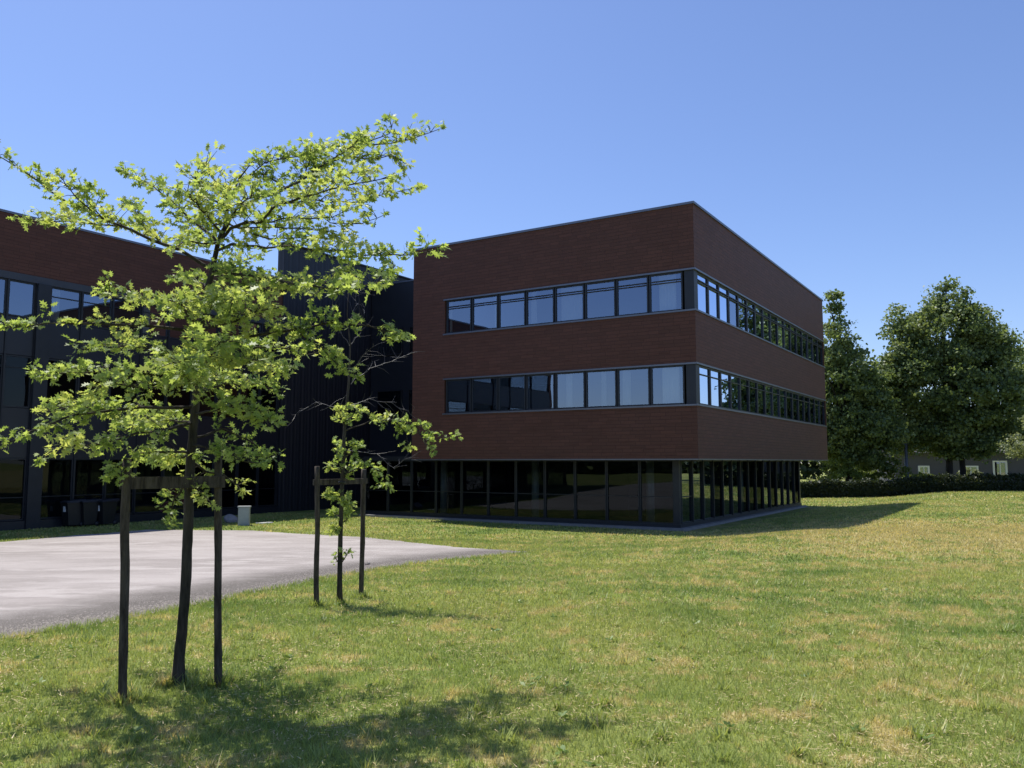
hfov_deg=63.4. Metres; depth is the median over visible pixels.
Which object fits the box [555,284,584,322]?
window
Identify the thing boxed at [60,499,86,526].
wheelie bin
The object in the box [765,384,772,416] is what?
window
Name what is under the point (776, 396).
window
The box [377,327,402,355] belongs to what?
window
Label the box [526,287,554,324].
window
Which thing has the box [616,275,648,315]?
window
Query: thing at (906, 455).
street lamp
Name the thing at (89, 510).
wheelie bin
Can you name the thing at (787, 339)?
window
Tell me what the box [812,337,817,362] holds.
window
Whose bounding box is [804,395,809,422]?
window
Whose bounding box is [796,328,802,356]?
window
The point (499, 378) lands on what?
window
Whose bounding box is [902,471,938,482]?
shrub
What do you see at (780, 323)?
window
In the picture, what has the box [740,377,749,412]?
window
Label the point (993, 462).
window
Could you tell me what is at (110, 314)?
window
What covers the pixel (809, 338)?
window
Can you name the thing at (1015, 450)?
tree
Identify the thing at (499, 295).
window
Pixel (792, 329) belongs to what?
window
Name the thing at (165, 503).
shrub
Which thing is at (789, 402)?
window
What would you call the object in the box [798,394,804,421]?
window
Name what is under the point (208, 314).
window
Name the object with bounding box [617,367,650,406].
window
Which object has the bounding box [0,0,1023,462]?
sky
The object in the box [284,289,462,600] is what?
young oak tree
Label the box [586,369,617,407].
window
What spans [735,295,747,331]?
window
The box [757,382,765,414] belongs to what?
window
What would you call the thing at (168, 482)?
cross board
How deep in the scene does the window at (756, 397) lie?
37.77 m
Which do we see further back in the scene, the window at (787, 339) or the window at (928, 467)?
the window at (928, 467)
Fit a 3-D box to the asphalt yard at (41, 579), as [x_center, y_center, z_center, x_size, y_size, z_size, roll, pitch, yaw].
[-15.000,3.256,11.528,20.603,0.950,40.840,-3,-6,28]
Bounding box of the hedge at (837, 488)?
[800,471,1023,497]
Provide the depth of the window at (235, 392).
41.43 m
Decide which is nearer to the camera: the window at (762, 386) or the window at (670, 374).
the window at (670, 374)
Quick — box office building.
[0,201,827,531]
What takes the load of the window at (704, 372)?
in the office building
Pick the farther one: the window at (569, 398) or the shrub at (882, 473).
the shrub at (882, 473)
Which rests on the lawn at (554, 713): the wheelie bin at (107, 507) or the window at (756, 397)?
the wheelie bin at (107, 507)
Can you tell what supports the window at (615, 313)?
in the office building
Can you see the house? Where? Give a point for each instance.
(996, 465)
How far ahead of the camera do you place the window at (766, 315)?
39.99 m
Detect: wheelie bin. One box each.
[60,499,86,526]
[80,499,101,525]
[97,498,119,524]
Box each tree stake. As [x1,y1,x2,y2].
[118,458,131,701]
[214,456,221,687]
[313,466,319,606]
[359,469,365,595]
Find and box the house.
[872,447,1023,481]
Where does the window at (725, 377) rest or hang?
in the office building
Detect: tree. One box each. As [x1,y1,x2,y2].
[0,113,449,686]
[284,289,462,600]
[801,288,915,481]
[869,274,1023,482]
[996,415,1023,459]
[1005,347,1023,458]
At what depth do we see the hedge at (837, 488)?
62.32 m
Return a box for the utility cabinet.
[237,506,250,525]
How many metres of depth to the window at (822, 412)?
49.62 m
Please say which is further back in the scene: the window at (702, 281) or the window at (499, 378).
the window at (499, 378)
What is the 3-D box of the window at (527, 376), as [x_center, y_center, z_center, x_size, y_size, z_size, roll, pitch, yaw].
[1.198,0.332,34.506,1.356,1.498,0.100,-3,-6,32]
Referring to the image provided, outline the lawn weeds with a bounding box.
[0,551,1021,766]
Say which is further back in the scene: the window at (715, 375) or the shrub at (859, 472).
the shrub at (859, 472)
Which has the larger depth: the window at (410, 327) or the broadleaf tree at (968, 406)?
the broadleaf tree at (968, 406)
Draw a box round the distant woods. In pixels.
[784,458,870,479]
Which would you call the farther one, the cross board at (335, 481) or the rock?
the rock
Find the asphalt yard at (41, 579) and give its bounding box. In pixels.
[0,530,524,636]
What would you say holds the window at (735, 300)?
in the office building
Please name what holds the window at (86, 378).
in the office building
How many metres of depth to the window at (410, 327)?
48.53 m
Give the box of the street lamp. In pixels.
[904,435,909,481]
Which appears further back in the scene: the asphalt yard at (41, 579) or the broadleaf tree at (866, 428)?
the broadleaf tree at (866, 428)
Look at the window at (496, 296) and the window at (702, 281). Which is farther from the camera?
the window at (496, 296)
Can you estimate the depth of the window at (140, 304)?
36.87 m
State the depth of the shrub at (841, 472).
66.42 m
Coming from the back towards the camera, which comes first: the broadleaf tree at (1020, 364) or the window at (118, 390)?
the broadleaf tree at (1020, 364)
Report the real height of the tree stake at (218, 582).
1.873 m
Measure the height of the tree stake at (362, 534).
1.867 m
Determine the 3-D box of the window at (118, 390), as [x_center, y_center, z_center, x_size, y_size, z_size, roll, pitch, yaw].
[-17.137,0.259,36.562,0.115,2.060,1.360,-3,-6,32]
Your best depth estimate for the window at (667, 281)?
31.99 m
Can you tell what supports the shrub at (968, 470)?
on the lawn at (554, 713)
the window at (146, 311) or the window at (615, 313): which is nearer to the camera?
the window at (615, 313)
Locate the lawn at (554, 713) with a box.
[0,463,1023,767]
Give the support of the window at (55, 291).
in the office building
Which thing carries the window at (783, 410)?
in the office building
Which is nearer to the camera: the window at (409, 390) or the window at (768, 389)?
the window at (768, 389)
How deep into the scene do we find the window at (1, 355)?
32.22 m
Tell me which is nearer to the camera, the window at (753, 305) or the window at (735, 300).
the window at (735, 300)
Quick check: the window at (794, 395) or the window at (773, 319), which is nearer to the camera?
the window at (773, 319)
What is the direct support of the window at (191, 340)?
in the office building
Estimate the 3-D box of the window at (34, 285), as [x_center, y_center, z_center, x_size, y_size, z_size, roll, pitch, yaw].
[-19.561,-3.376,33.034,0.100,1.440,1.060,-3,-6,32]
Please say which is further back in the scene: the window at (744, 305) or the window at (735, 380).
the window at (744, 305)
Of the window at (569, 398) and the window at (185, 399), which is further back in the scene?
the window at (185, 399)
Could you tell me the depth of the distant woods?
125.94 m
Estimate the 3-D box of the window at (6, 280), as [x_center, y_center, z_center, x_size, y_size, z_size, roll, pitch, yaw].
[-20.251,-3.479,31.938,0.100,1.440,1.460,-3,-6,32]
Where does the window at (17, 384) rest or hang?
in the office building
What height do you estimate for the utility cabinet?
0.850 m
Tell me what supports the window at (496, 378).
in the office building
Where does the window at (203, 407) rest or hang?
in the office building
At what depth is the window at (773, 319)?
41.10 m
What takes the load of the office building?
on the lawn at (554, 713)
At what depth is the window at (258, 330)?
43.03 m
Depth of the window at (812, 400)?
47.40 m
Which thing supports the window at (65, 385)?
in the office building
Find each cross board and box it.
[119,476,224,488]
[313,478,366,484]
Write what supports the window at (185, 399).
in the office building
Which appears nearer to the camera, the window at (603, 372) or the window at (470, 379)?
the window at (603, 372)
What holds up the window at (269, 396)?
in the office building
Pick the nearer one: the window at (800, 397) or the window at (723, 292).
the window at (723, 292)
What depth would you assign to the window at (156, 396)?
37.81 m
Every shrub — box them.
[157,488,184,514]
[817,457,861,480]
[851,462,899,480]
[863,456,912,479]
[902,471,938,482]
[956,467,987,481]
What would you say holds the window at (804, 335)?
in the office building
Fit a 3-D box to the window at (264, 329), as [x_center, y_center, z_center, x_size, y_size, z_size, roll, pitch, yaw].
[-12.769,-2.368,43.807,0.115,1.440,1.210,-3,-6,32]
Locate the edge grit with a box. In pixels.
[0,551,526,638]
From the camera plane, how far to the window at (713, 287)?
33.34 m
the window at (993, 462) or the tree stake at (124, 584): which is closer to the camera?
the tree stake at (124, 584)
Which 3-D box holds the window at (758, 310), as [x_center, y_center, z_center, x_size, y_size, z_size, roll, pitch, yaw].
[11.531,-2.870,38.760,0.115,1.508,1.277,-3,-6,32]
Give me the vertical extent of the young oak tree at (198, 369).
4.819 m
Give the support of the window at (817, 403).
in the office building
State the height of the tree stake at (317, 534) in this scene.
1.884 m
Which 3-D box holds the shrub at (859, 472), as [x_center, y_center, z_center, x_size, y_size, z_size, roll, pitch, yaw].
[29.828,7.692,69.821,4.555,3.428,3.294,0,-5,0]
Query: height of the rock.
0.499 m
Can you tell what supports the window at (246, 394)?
in the office building
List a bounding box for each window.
[0,277,7,314]
[0,354,2,402]
[3,354,31,407]
[8,279,35,318]
[46,359,77,409]
[51,287,81,325]
[79,363,109,410]
[82,292,112,329]
[110,365,137,413]
[114,298,141,333]
[139,372,164,414]
[142,304,168,337]
[167,383,191,416]
[170,315,193,341]
[199,381,215,417]
[206,314,217,337]
[217,378,238,418]
[240,322,261,349]
[240,379,259,419]
[261,381,277,420]
[263,324,279,353]
[376,390,402,417]
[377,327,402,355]
[408,389,411,416]
[409,326,412,353]
[446,298,471,333]
[446,378,471,412]
[472,294,497,330]
[472,377,497,411]
[498,291,525,327]
[498,375,525,410]
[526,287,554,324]
[526,373,554,409]
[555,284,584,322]
[555,371,585,408]
[585,280,616,318]
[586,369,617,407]
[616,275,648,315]
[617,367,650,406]
[649,271,683,312]
[650,365,685,404]
[697,272,708,313]
[699,365,710,405]
[708,278,718,318]
[710,368,721,407]
[719,284,728,322]
[721,372,730,408]
[729,290,738,327]
[731,374,740,410]
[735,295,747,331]
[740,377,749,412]
[747,300,755,334]
[749,380,757,413]
[755,305,763,338]
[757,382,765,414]
[763,309,770,341]
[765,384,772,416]
[770,313,777,344]
[772,386,779,417]
[777,317,784,347]
[779,388,786,418]
[784,321,790,350]
[786,390,792,419]
[790,324,796,353]
[792,392,798,420]
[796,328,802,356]
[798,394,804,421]
[802,331,807,358]
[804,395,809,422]
[807,334,812,360]
[809,397,814,423]
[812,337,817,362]
[815,399,819,424]
[817,340,822,365]
[819,400,824,424]
[918,466,929,473]
[992,461,1007,475]
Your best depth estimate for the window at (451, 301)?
37.23 m
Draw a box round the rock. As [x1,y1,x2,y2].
[223,514,237,522]
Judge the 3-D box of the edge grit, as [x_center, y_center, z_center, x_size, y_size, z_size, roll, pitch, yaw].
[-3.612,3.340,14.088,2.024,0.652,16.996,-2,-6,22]
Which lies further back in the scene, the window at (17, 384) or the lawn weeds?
the window at (17, 384)
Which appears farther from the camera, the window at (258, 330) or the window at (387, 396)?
the window at (387, 396)
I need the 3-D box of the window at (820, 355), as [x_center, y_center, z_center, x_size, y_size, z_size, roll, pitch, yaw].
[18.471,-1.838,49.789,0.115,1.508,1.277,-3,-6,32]

